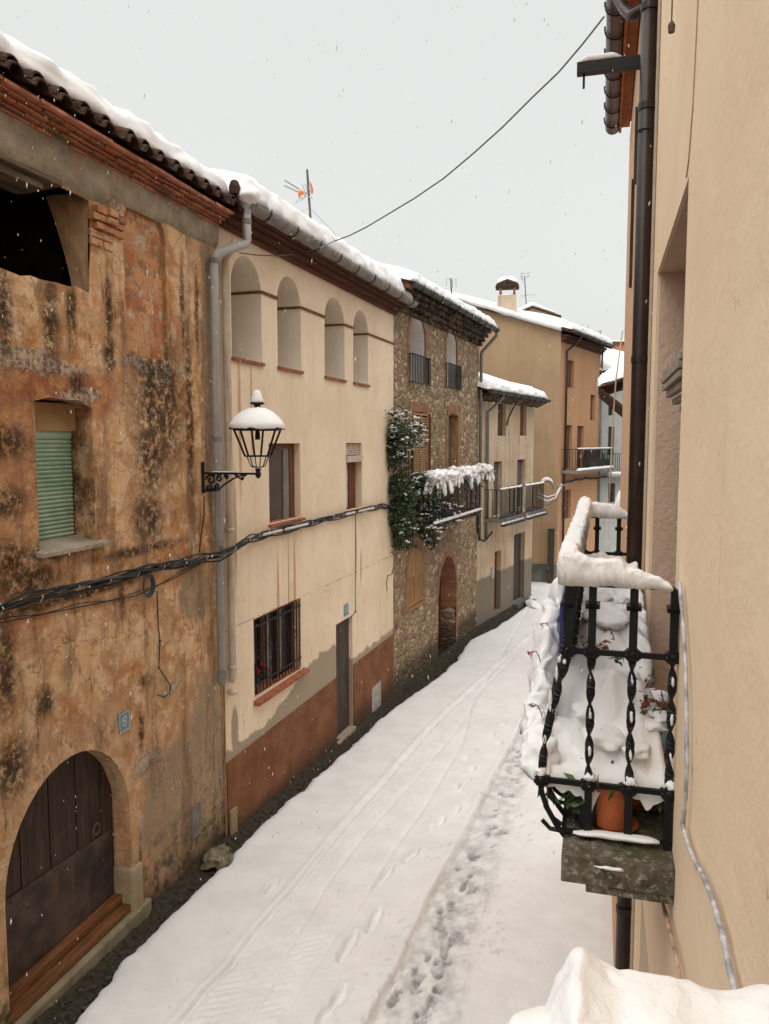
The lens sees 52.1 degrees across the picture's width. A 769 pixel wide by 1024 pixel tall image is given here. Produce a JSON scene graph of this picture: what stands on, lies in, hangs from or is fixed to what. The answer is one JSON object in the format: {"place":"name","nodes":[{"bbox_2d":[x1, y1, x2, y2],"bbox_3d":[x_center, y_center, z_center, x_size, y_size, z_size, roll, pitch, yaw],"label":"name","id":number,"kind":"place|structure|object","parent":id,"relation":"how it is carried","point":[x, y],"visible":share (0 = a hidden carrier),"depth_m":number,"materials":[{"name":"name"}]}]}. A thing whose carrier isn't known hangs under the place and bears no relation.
{"place":"outdoors","nodes":[
{"label":"outdoors","id":0,"kind":"place"},
{"bbox_2d":[14,595,531,1023],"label":"verge","id":1,"kind":"structure","parent":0,"point":[181,886],"depth_m":10.29,"materials":[{"name":"black asphalt"}]},
{"bbox_2d":[199,843,233,870],"bbox_3d":[-2.087,4.308,9.791,0.417,0.322,0.487,0,5,-5],"label":"boulder","id":2,"kind":"object","parent":1,"relation":"on","point":[213,857],"visible":0.9,"depth_m":9.64,"materials":[{"name":"beige stone"}]},
{"bbox_2d":[55,655,456,1023],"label":"pebbles","id":3,"kind":"object","parent":1,"relation":"on","point":[63,1006],"visible":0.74,"depth_m":8.00,"materials":[{"name":"stone"}]},
{"bbox_2d":[525,599,540,608],"bbox_3d":[5.120,3.196,27.283,0.467,0.259,1.684,0,5,0],"label":"snow heap","id":4,"kind":"object","parent":1,"relation":"on","point":[531,603],"visible":0.88,"depth_m":26.93,"materials":[{"name":"white snow"}]},
{"bbox_2d":[0,0,630,339],"label":"sky","id":5,"kind":"structure","parent":0,"point":[233,116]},
{"bbox_2d":[2,0,673,1022],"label":"falling snow","id":6,"kind":"structure","parent":0,"point":[322,384],"depth_m":4.14,"materials":[{"name":"white snow"}]},
{"bbox_2d":[75,582,612,1023],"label":"street snow","id":7,"kind":"structure","parent":0,"point":[457,932],"depth_m":8.93,"materials":[{"name":"white snow"}]},
{"bbox_2d":[337,646,449,735],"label":"ground","id":8,"kind":"structure","parent":0,"point":[441,649],"depth_m":21.67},
{"bbox_2d":[0,31,244,1023],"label":"plaster house","id":9,"kind":"structure","parent":8,"relation":"on","point":[94,509],"depth_m":7.80,"materials":[{"name":"paint"}]},
{"bbox_2d":[5,751,113,985],"bbox_3d":[-3.141,3.226,7.536,0.088,1.935,1.702,2,5,17],"label":"plank door","id":10,"kind":"structure","parent":9,"relation":"in","point":[63,897],"depth_m":7.55,"materials":[{"name":"brown wood"}]},
{"bbox_2d":[0,559,208,623],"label":"thin cable","id":11,"kind":"object","parent":9,"relation":"attached to","point":[54,611],"visible":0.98,"depth_m":7.55,"materials":[{"name":"black rubber"}]},
{"bbox_2d":[118,710,129,733],"bbox_3d":[-2.704,2.176,8.159,0.019,0.199,0.173,2,5,17],"label":"number plate","id":12,"kind":"object","parent":9,"relation":"attached to","point":[123,721],"visible":1,"depth_m":8.15,"materials":[{"name":"ceramic"}]},
{"bbox_2d":[156,591,170,697],"bbox_3d":[-2.481,1.479,8.798,0.027,1.239,0.285,2,5,18],"label":"wall wire","id":13,"kind":"object","parent":9,"relation":"attached to","point":[159,648],"depth_m":8.73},
{"bbox_2d":[199,390,284,552],"bbox_3d":[-1.698,-0.469,9.320,1.054,1.947,0.672,-1,5,-9],"label":"street lamp","id":14,"kind":"object","parent":9,"relation":"attached to","point":[257,418],"visible":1,"depth_m":9.22,"materials":[{"name":"metal"}]},
{"bbox_2d":[209,168,417,835],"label":"cream house","id":15,"kind":"structure","parent":8,"relation":"on","point":[313,467],"depth_m":12.29,"materials":[{"name":"paint"}]},
{"bbox_2d":[0,503,390,613],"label":"cable bundle","id":16,"kind":"object","parent":15,"relation":"attached to","point":[107,579],"visible":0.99,"depth_m":8.57,"materials":[{"name":"black rubber"}]},
{"bbox_2d":[143,573,154,597],"bbox_3d":[-2.531,0.788,8.423,0.037,0.269,0.223,2,5,17],"label":"cable coil","id":17,"kind":"object","parent":16,"relation":"hanging from","point":[150,576],"visible":1,"depth_m":8.47,"materials":[{"name":"black rubber"}]},
{"bbox_2d":[254,662,278,692],"bbox_3d":[-1.803,2.377,11.328,0.098,0.394,1.072,2,5,18],"label":"potted flower","id":18,"kind":"object","parent":15,"relation":"on","point":[268,682],"visible":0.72,"depth_m":11.39,"materials":[{"name":"brown plant"}]},
{"bbox_2d":[253,601,294,681],"bbox_3d":[-1.719,1.993,11.827,0.070,1.130,1.580,2,5,18],"label":"window grille","id":19,"kind":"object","parent":15,"relation":"in","point":[282,607],"depth_m":11.97,"materials":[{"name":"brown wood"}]},
{"bbox_2d":[269,444,294,520],"bbox_3d":[-1.611,-0.451,11.875,0.050,1.150,1.080,2,5,18],"label":"window","id":20,"kind":"structure","parent":15,"relation":"in","point":[281,463],"depth_m":12.00,"materials":[{"name":"brown wood"}]},
{"bbox_2d":[284,169,336,235],"bbox_3d":[-1.292,-5.253,13.409,0.584,0.993,1.046,2,5,22],"label":"antenna","id":21,"kind":"object","parent":15,"relation":"on","point":[300,192],"visible":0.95,"depth_m":13.17,"materials":[{"name":"metal"}]},
{"bbox_2d":[336,617,348,734],"bbox_3d":[-0.809,3.029,14.486,0.040,2.115,0.816,2,5,18],"label":"plank door","id":22,"kind":"structure","parent":15,"relation":"in","point":[342,628],"depth_m":14.57,"materials":[{"name":"grey wood"}]},
{"bbox_2d":[344,603,348,616],"bbox_3d":[-0.703,1.796,14.425,0.019,0.219,0.209,2,5,18],"label":"number plate","id":23,"kind":"object","parent":15,"relation":"attached to","point":[346,609],"visible":1,"depth_m":14.42,"materials":[{"name":"paint"}]},
{"bbox_2d":[346,444,362,508],"bbox_3d":[-0.623,-0.670,14.672,0.180,1.210,0.825,2,5,18],"label":"window","id":24,"kind":"structure","parent":15,"relation":"in","point":[352,457],"depth_m":14.73,"materials":[{"name":"brown wood"}]},
{"bbox_2d":[239,16,604,255],"bbox_3d":[-0.216,-4.175,9.519,2.312,1.897,5.322,-4,6,-35],"label":"overhead wire","id":25,"kind":"object","parent":15,"relation":"attached to","point":[563,66],"visible":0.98,"depth_m":9.65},
{"bbox_2d":[375,261,499,690],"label":"stone house","id":26,"kind":"structure","parent":8,"relation":"on","point":[434,325],"depth_m":19.62,"materials":[{"name":"brown stone"}]},
{"bbox_2d":[384,407,468,554],"bbox_3d":[1.050,-0.656,17.760,1.168,3.297,3.534,2,5,22],"label":"climbing plant","id":27,"kind":"object","parent":26,"relation":"attached to","point":[403,522],"visible":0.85,"depth_m":16.84,"materials":[{"name":"green plant"}]},
{"bbox_2d":[420,469,448,498],"bbox_3d":[1.095,-0.629,17.201,0.625,0.647,0.990,2,5,22],"label":"balcony shrub","id":28,"kind":"object","parent":26,"relation":"on","point":[436,478],"visible":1,"depth_m":17.07,"materials":[{"name":"white plant"}]},
{"bbox_2d":[438,576,440,647],"bbox_3d":[1.250,2.494,21.192,0.060,2.670,1.580,2,5,22],"label":"arched door","id":29,"kind":"structure","parent":26,"relation":"in","point":[439,599],"depth_m":21.85,"materials":[{"name":"brown wood"}]},
{"bbox_2d":[424,469,460,495],"bbox_3d":[1.255,-0.675,17.822,0.777,0.624,0.914,5,7,42],"label":"balcony shrub","id":30,"kind":"object","parent":26,"relation":"on","point":[452,475],"visible":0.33,"depth_m":17.68,"materials":[{"name":"white plant"}]},
{"bbox_2d":[392,514,492,542],"bbox_3d":[1.723,0.371,20.681,0.122,1.649,8.225,2,6,23],"label":"corner cable","id":31,"kind":"object","parent":26,"relation":"attached to","point":[486,538],"visible":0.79,"depth_m":23.23,"materials":[{"name":"black rubber"}]},
{"bbox_2d":[446,278,452,293],"bbox_3d":[1.795,-5.983,21.052,0.300,0.545,0.060,0,5,0],"label":"antenna","id":32,"kind":"object","parent":26,"relation":"on","point":[451,283],"visible":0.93,"depth_m":21.02,"materials":[{"name":"metal"}]},
{"bbox_2d":[448,415,459,505],"bbox_3d":[1.745,-1.372,21.090,0.260,2.490,0.945,2,5,22],"label":"window","id":33,"kind":"structure","parent":26,"relation":"in","point":[453,432],"depth_m":21.40,"materials":[{"name":"brown wood"}]},
{"bbox_2d":[446,465,464,492],"bbox_3d":[1.626,-0.779,18.594,0.647,0.658,0.914,0,5,-2],"label":"balcony shrub","id":34,"kind":"object","parent":26,"relation":"on","point":[458,470],"visible":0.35,"depth_m":18.44,"materials":[{"name":"white plant"}]},
{"bbox_2d":[457,465,475,490],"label":"balcony shrub","id":35,"kind":"object","parent":26,"relation":"on","point":[469,477],"visible":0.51,"depth_m":19.24,"materials":[{"name":"white plant"}]},
{"bbox_2d":[466,465,484,487],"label":"balcony shrub","id":36,"kind":"object","parent":26,"relation":"on","point":[477,471],"visible":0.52,"depth_m":20.02,"materials":[{"name":"white plant"}]},
{"bbox_2d":[475,463,496,487],"bbox_3d":[2.650,-0.997,21.295,0.713,0.681,1.096,2,5,22],"label":"balcony shrub","id":37,"kind":"object","parent":26,"relation":"on","point":[487,474],"visible":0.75,"depth_m":21.04,"materials":[{"name":"white plant"}]},
{"bbox_2d":[476,372,550,625],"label":"beige house","id":38,"kind":"structure","parent":8,"relation":"on","point":[504,560],"depth_m":25.70,"materials":[{"name":"paint"}]},
{"bbox_2d":[493,462,497,514],"bbox_3d":[3.478,-0.751,25.160,0.052,1.750,0.780,3,6,28],"label":"balcony door","id":39,"kind":"structure","parent":38,"relation":"in","point":[495,463],"depth_m":25.28,"materials":[{"name":"grey wood"}]},
{"bbox_2d":[494,551,496,608],"bbox_3d":[3.507,2.225,25.511,0.040,1.980,0.640,3,6,28],"label":"door","id":40,"kind":"structure","parent":38,"relation":"in","point":[495,564],"depth_m":25.69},
{"bbox_2d":[498,404,502,435],"bbox_3d":[3.639,-2.961,25.230,0.052,1.040,0.800,3,6,28],"label":"window","id":41,"kind":"structure","parent":38,"relation":"in","point":[500,406],"depth_m":25.34,"materials":[{"name":"brown wood"}]},
{"bbox_2d":[513,533,520,600],"bbox_3d":[4.538,1.906,27.456,0.040,2.390,1.240,3,6,28],"label":"door","id":42,"kind":"structure","parent":38,"relation":"in","point":[517,537],"depth_m":27.65,"materials":[{"name":"grey wood"}]},
{"bbox_2d":[517,459,520,506],"bbox_3d":[4.587,-0.997,27.250,0.052,1.670,0.860,3,6,28],"label":"balcony door","id":43,"kind":"structure","parent":38,"relation":"in","point":[519,461],"depth_m":27.37,"materials":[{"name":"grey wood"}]},
{"bbox_2d":[520,406,522,435],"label":"window","id":44,"kind":"structure","parent":38,"relation":"in","point":[521,407],"depth_m":27.30,"materials":[{"name":"brown wood"}]},
{"bbox_2d":[536,484,561,505],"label":"looped cables","id":45,"kind":"object","parent":38,"relation":"attached to","point":[556,494],"visible":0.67,"depth_m":29.72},
{"bbox_2d":[539,477,565,488],"bbox_3d":[6.440,-1.108,29.512,1.516,0.449,0.476,-4,6,-36],"label":"wall lamp","id":46,"kind":"object","parent":38,"relation":"attached to","point":[546,479],"visible":0.91,"depth_m":29.19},
{"bbox_2d":[445,276,614,581],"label":"ochre house","id":47,"kind":"structure","parent":8,"relation":"on","point":[567,432],"depth_m":31.31,"materials":[{"name":"paint"}]},
{"bbox_2d":[520,272,535,304],"bbox_3d":[6.069,-9.244,33.311,0.690,1.803,0.044,0,5,0],"label":"antenna","id":48,"kind":"object","parent":47,"relation":"attached to","point":[525,295],"visible":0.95,"depth_m":33.27,"materials":[{"name":"metal"}]},
{"bbox_2d":[547,528,554,583],"bbox_3d":[6.614,1.907,31.261,0.288,2.495,0.190,1,5,9],"label":"door","id":49,"kind":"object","parent":47,"relation":"part of","point":[550,563],"visible":0.75,"depth_m":31.18,"materials":[{"name":"brown wood"}]},
{"bbox_2d":[562,490,567,517],"bbox_3d":[7.352,-0.319,32.311,0.055,1.220,1.120,3,6,31],"label":"window","id":50,"kind":"structure","parent":47,"relation":"in","point":[566,491],"depth_m":32.58,"materials":[{"name":"brown wood"}]},
{"bbox_2d":[566,425,568,468],"bbox_3d":[7.383,-2.654,32.154,0.055,1.800,0.940,3,6,31],"label":"window","id":51,"kind":"structure","parent":47,"relation":"in","point":[567,434],"depth_m":32.39,"materials":[{"name":"brown wood"}]},
{"bbox_2d":[568,361,570,387],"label":"window","id":52,"kind":"structure","parent":47,"relation":"in","point":[569,362],"depth_m":32.19,"materials":[{"name":"brown wood"}]},
{"bbox_2d":[577,426,580,467],"bbox_3d":[8.227,-2.779,33.555,0.055,1.800,0.920,3,6,31],"label":"window","id":53,"kind":"structure","parent":47,"relation":"in","point":[578,427],"depth_m":33.68,"materials":[{"name":"brown wood"}]},
{"bbox_2d":[562,476,606,482],"bbox_3d":[8.916,-1.462,34.265,0.827,0.220,6.596,4,7,39],"label":"cable","id":54,"kind":"object","parent":47,"relation":"attached to","point":[576,479],"visible":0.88,"depth_m":33.74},
{"bbox_2d":[590,395,592,419],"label":"window","id":55,"kind":"structure","parent":47,"relation":"in","point":[591,395],"depth_m":34.99,"materials":[{"name":"brown wood"}]},
{"bbox_2d":[596,362,623,416],"bbox_3d":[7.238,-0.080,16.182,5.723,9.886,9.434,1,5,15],"label":"roof","id":56,"kind":"structure","parent":8,"relation":"on","point":[605,387],"depth_m":17.63,"materials":[{"name":"beige paint"}]},
{"bbox_2d":[597,348,623,555],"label":"grey house","id":57,"kind":"structure","parent":8,"relation":"on","point":[607,539],"depth_m":36.38,"materials":[{"name":"white paint"}]},
{"bbox_2d":[608,407,611,414],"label":"window","id":58,"kind":"structure","parent":57,"relation":"in","point":[609,409],"depth_m":36.23,"materials":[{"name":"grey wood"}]},
{"bbox_2d":[608,427,611,454],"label":"window","id":59,"kind":"structure","parent":57,"relation":"in","point":[609,428],"depth_m":36.35,"materials":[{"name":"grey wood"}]},
{"bbox_2d":[608,483,613,501],"bbox_3d":[10.507,-0.902,36.623,0.396,0.907,0.040,-2,5,-18],"label":"window","id":60,"kind":"structure","parent":57,"relation":"in","point":[612,484],"depth_m":36.63,"materials":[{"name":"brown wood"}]},
{"bbox_2d":[612,340,623,351],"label":"salmon house","id":61,"kind":"structure","parent":8,"relation":"on","point":[616,343],"depth_m":43.35,"materials":[{"name":"paint"}]},
{"bbox_2d":[604,0,641,966],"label":"apricot house","id":62,"kind":"structure","parent":8,"relation":"on","point":[621,91],"depth_m":7.60,"materials":[{"name":"orange paint"}]},
{"bbox_2d":[608,330,622,503],"bbox_3d":[2.772,-1.095,9.388,0.045,2.239,0.981,2,6,23],"label":"hanging cable","id":63,"kind":"object","parent":62,"relation":"hanging from","point":[613,418],"visible":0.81,"depth_m":9.06,"materials":[{"name":"plastic"}]},
{"bbox_2d":[507,0,768,1023],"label":"peach house","id":64,"kind":"structure","parent":8,"relation":"on","point":[699,412],"depth_m":2.68,"materials":[{"name":"paint"}]},
{"bbox_2d":[519,575,563,780],"bbox_3d":[1.078,0.736,4.914,0.245,0.715,3.043,1,5,16],"label":"snow drape","id":65,"kind":"object","parent":64,"relation":"on","point":[540,676],"visible":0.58,"depth_m":4.08,"materials":[{"name":"white snow"}]},
{"bbox_2d":[527,651,540,662],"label":"red flower","id":66,"kind":"object","parent":65,"relation":"on","point":[528,652],"visible":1,"depth_m":3.65,"materials":[{"name":"red plant"}]},
{"bbox_2d":[559,586,564,655],"bbox_3d":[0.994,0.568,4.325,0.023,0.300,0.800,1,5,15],"label":"planter box","id":67,"kind":"object","parent":64,"relation":"attached to","point":[562,619],"visible":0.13,"depth_m":3.94,"materials":[{"name":"blue plastic"}]},
{"bbox_2d":[563,757,600,829],"bbox_3d":[0.907,1.261,3.551,0.198,0.307,0.223,1,5,15],"label":"flower pot","id":68,"kind":"object","parent":64,"relation":"on","point":[578,819],"visible":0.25,"depth_m":3.51,"materials":[{"name":"black plastic"}]},
{"bbox_2d":[537,657,663,815],"bbox_3d":[1.123,1.043,3.625,0.696,0.643,0.508,-5,7,-44],"label":"balcony foliage","id":69,"kind":"object","parent":68,"relation":"in","point":[569,802],"visible":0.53,"depth_m":3.55,"materials":[{"name":"green plant"}]},
{"bbox_2d":[575,636,655,712],"bbox_3d":[1.009,0.914,3.738,0.405,0.650,0.439,-2,5,-17],"label":"withered foliage","id":70,"kind":"object","parent":68,"relation":"in","point":[604,647],"visible":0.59,"depth_m":3.71,"materials":[{"name":"brown plant"}]},
{"bbox_2d":[547,551,668,810],"bbox_3d":[1.377,0.819,4.842,0.597,0.818,2.996,1,5,15],"label":"snow mound","id":71,"kind":"object","parent":64,"relation":"on","point":[610,702],"visible":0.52,"depth_m":3.68,"materials":[{"name":"white snow"}]},
{"bbox_2d":[600,625,613,639],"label":"red flower","id":72,"kind":"object","parent":71,"relation":"on","point":[606,630],"visible":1,"depth_m":3.85,"materials":[{"name":"plant"}]},
{"bbox_2d":[591,760,638,832],"bbox_3d":[1.044,1.252,3.511,0.372,0.331,0.356,1,5,15],"label":"flower pot","id":73,"kind":"object","parent":64,"relation":"on","point":[610,809],"visible":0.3,"depth_m":3.45,"materials":[{"name":"ceramic"}]},
{"bbox_2d":[632,754,665,811],"bbox_3d":[1.225,1.229,3.765,0.240,0.332,0.263,1,5,15],"label":"flower pot","id":74,"kind":"object","parent":64,"relation":"on","point":[638,805],"visible":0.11,"depth_m":3.69,"materials":[{"name":"ceramic"}]},
{"bbox_2d":[640,689,667,753],"bbox_3d":[1.298,0.965,3.641,0.260,0.283,0.356,1,5,15],"label":"flower pot","id":75,"kind":"object","parent":64,"relation":"on","point":[658,714],"visible":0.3,"depth_m":3.61,"materials":[{"name":"orange plastic"}]},
{"bbox_2d":[668,0,674,33],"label":"pull cord","id":76,"kind":"object","parent":64,"relation":"hanging from","point":[671,27],"visible":1,"depth_m":3.45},
{"bbox_2d":[678,581,737,989],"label":"cable","id":77,"kind":"structure","parent":64,"relation":"attached to","point":[727,959],"depth_m":2.71,"materials":[{"name":"grey plastic"}]},
{"bbox_2d":[615,491,619,505],"bbox_3d":[3.794,-0.062,12.545,0.237,0.577,0.430,1,5,15],"label":"snow lump","id":78,"kind":"object","parent":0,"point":[617,500],"visible":0.14,"depth_m":12.46,"materials":[{"name":"white snow"}]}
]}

